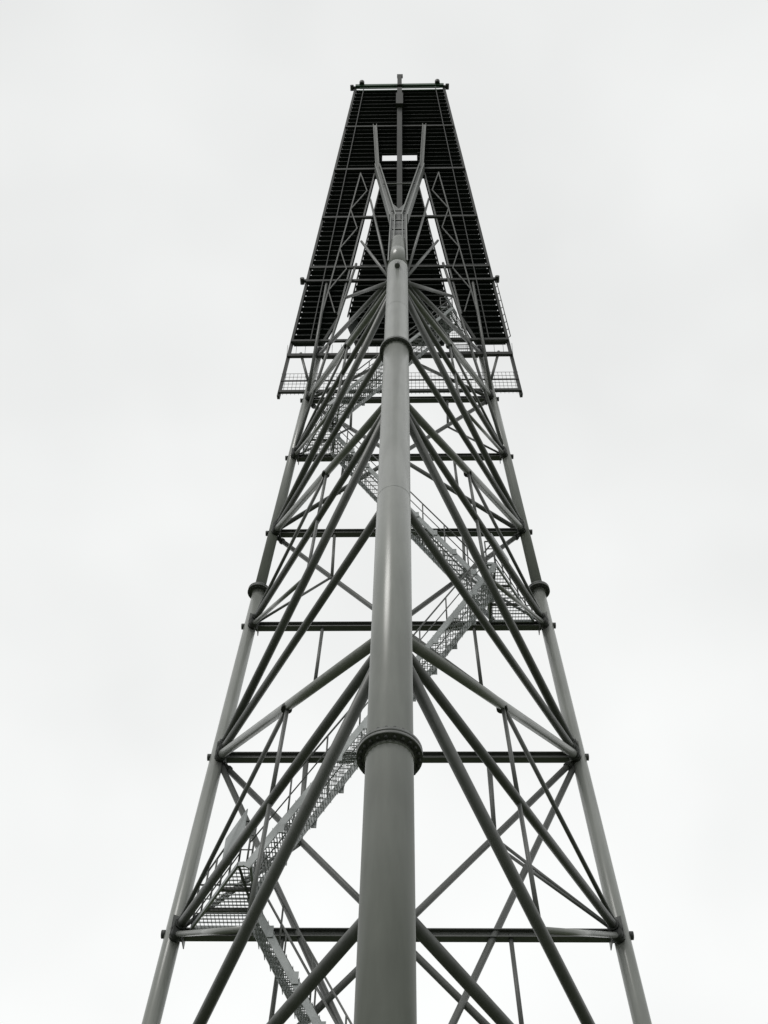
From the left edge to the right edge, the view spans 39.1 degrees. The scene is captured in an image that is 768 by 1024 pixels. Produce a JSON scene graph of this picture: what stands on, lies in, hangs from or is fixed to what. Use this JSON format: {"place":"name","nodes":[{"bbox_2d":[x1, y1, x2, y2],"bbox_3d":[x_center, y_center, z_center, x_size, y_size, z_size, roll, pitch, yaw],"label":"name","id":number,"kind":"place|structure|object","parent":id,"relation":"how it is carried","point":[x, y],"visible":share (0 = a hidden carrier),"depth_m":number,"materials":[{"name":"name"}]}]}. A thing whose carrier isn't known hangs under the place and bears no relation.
{"place":"outdoors","nodes":[
{"label":"outdoors","id":0,"kind":"place"},
{"bbox_2d":[0,0,767,1023],"label":"sky","id":1,"kind":"structure","parent":0,"point":[167,166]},
{"bbox_2d":[295,198,503,446],"bbox_3d":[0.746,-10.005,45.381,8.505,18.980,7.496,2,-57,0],"label":"headframe struts","id":2,"kind":"object","parent":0,"point":[398,224],"visible":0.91,"depth_m":44.63,"materials":[{"name":"grey metal"}]},
{"bbox_2d":[294,153,505,346],"bbox_3d":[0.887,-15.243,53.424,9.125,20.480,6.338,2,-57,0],"label":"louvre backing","id":3,"kind":"object","parent":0,"point":[352,327],"visible":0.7,"depth_m":48.82,"materials":[{"name":"black metal"}]},
{"label":"ground","id":4,"kind":"structure","parent":0,"visible":0},
{"bbox_2d":[190,296,534,1023],"bbox_3d":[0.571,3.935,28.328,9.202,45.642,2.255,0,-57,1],"label":"stair stringers","id":5,"kind":"object","parent":4,"relation":"on","point":[262,922],"visible":0.53,"depth_m":24.67,"materials":[{"name":"grey metal"}]},
{"bbox_2d":[196,309,528,1023],"bbox_3d":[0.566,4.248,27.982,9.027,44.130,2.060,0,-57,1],"label":"gratings","id":6,"kind":"object","parent":5,"relation":"attached to","point":[267,946],"visible":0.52,"depth_m":24.94,"materials":[{"name":"grey metal"}]},
{"bbox_2d":[191,297,533,1023],"bbox_3d":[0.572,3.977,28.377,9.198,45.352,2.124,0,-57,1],"label":"handrails","id":7,"kind":"object","parent":5,"relation":"attached to","point":[246,889],"visible":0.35,"depth_m":23.64,"materials":[{"name":"metal"}]},
{"bbox_3d":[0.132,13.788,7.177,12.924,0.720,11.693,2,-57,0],"label":"foundations","id":8,"kind":"object","parent":4,"relation":"on","visible":0},
{"bbox_2d":[142,235,651,1023],"bbox_3d":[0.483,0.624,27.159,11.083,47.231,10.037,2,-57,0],"label":"legs","id":9,"kind":"object","parent":8,"relation":"on","point":[386,993],"visible":0.92,"depth_m":20.36,"materials":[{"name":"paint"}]},
{"bbox_2d":[176,288,617,937],"bbox_3d":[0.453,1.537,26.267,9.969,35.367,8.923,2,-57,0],"label":"rising braces","id":10,"kind":"object","parent":9,"relation":"on","point":[362,652],"visible":0.84,"depth_m":26.14,"materials":[{"name":"paint"}]},
{"bbox_2d":[184,357,609,942],"bbox_3d":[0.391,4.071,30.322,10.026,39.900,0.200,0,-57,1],"label":"horizontal beams","id":11,"kind":"structure","parent":9,"relation":"attached to","point":[439,934],"depth_m":27.13,"materials":[{"name":"metal"}]},
{"bbox_2d":[169,346,625,949],"bbox_3d":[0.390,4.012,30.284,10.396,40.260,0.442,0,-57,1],"label":"gusset plates","id":12,"kind":"object","parent":11,"relation":"attached to","point":[619,918],"visible":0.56,"depth_m":26.92,"materials":[{"name":"paint"}]},
{"bbox_2d":[178,279,616,1023],"bbox_3d":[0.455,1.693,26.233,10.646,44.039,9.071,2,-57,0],"label":"bracing tubes","id":13,"kind":"object","parent":9,"relation":"attached to","point":[358,685],"visible":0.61,"depth_m":23.84,"materials":[{"name":"paint"}]},
{"bbox_2d":[161,343,633,943],"bbox_3d":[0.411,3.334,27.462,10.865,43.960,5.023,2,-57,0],"label":"joint collars","id":14,"kind":"object","parent":9,"relation":"attached to","point":[575,759],"visible":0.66,"depth_m":27.01,"materials":[{"name":"metal"}]},
{"bbox_2d":[248,335,549,774],"bbox_3d":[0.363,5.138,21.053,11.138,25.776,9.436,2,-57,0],"label":"leg flanges","id":15,"kind":"object","parent":9,"relation":"on","point":[390,732],"visible":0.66,"depth_m":15.64,"materials":[{"name":"paint"}]},
{"bbox_2d":[249,335,548,774],"bbox_3d":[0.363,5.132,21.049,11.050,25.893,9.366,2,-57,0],"label":"flange bolts","id":16,"kind":"object","parent":15,"relation":"attached to","point":[386,738],"visible":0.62,"depth_m":15.65,"materials":[{"name":"metal"}]},
{"bbox_2d":[282,344,515,394],"bbox_3d":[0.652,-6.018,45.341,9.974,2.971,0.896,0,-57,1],"label":"walkway mesh","id":17,"kind":"object","parent":9,"relation":"on","point":[423,386],"visible":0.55,"depth_m":44.78,"materials":[{"name":"paint"}]},
{"bbox_2d":[373,123,425,265],"bbox_3d":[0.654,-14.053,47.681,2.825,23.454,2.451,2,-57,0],"label":"headframe arms","id":18,"kind":"object","parent":9,"relation":"on","point":[405,211],"visible":0.84,"depth_m":48.33},
{"bbox_2d":[277,83,522,398],"bbox_3d":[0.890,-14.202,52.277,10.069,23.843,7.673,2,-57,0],"label":"headframe beams","id":19,"kind":"structure","parent":9,"relation":"on","point":[491,279],"depth_m":49.00,"materials":[{"name":"grey metal"}]},
{"bbox_2d":[323,172,475,315],"bbox_3d":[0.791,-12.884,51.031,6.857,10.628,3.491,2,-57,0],"label":"headframe lattice","id":20,"kind":"object","parent":19,"relation":"attached to","point":[457,244],"visible":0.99,"depth_m":50.72,"materials":[{"name":"grey metal"}]},
{"bbox_2d":[293,89,505,345],"bbox_3d":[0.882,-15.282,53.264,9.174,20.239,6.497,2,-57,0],"label":"louvre slats","id":21,"kind":"object","parent":19,"relation":"attached to","point":[379,107],"visible":0.83,"depth_m":52.66,"materials":[{"name":"black metal"}]},
{"bbox_2d":[359,74,439,541],"bbox_3d":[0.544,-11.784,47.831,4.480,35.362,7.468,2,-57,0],"label":"mast","id":22,"kind":"object","parent":19,"relation":"attached to","point":[399,100],"visible":0.78,"depth_m":56.47,"materials":[{"name":"metal"}]},
{"bbox_2d":[355,83,443,90],"bbox_3d":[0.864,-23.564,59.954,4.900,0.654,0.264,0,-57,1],"label":"top trim","id":23,"kind":"structure","parent":19,"relation":"attached to","point":[407,86],"depth_m":60.02,"materials":[{"name":"grey metal"}]}
]}

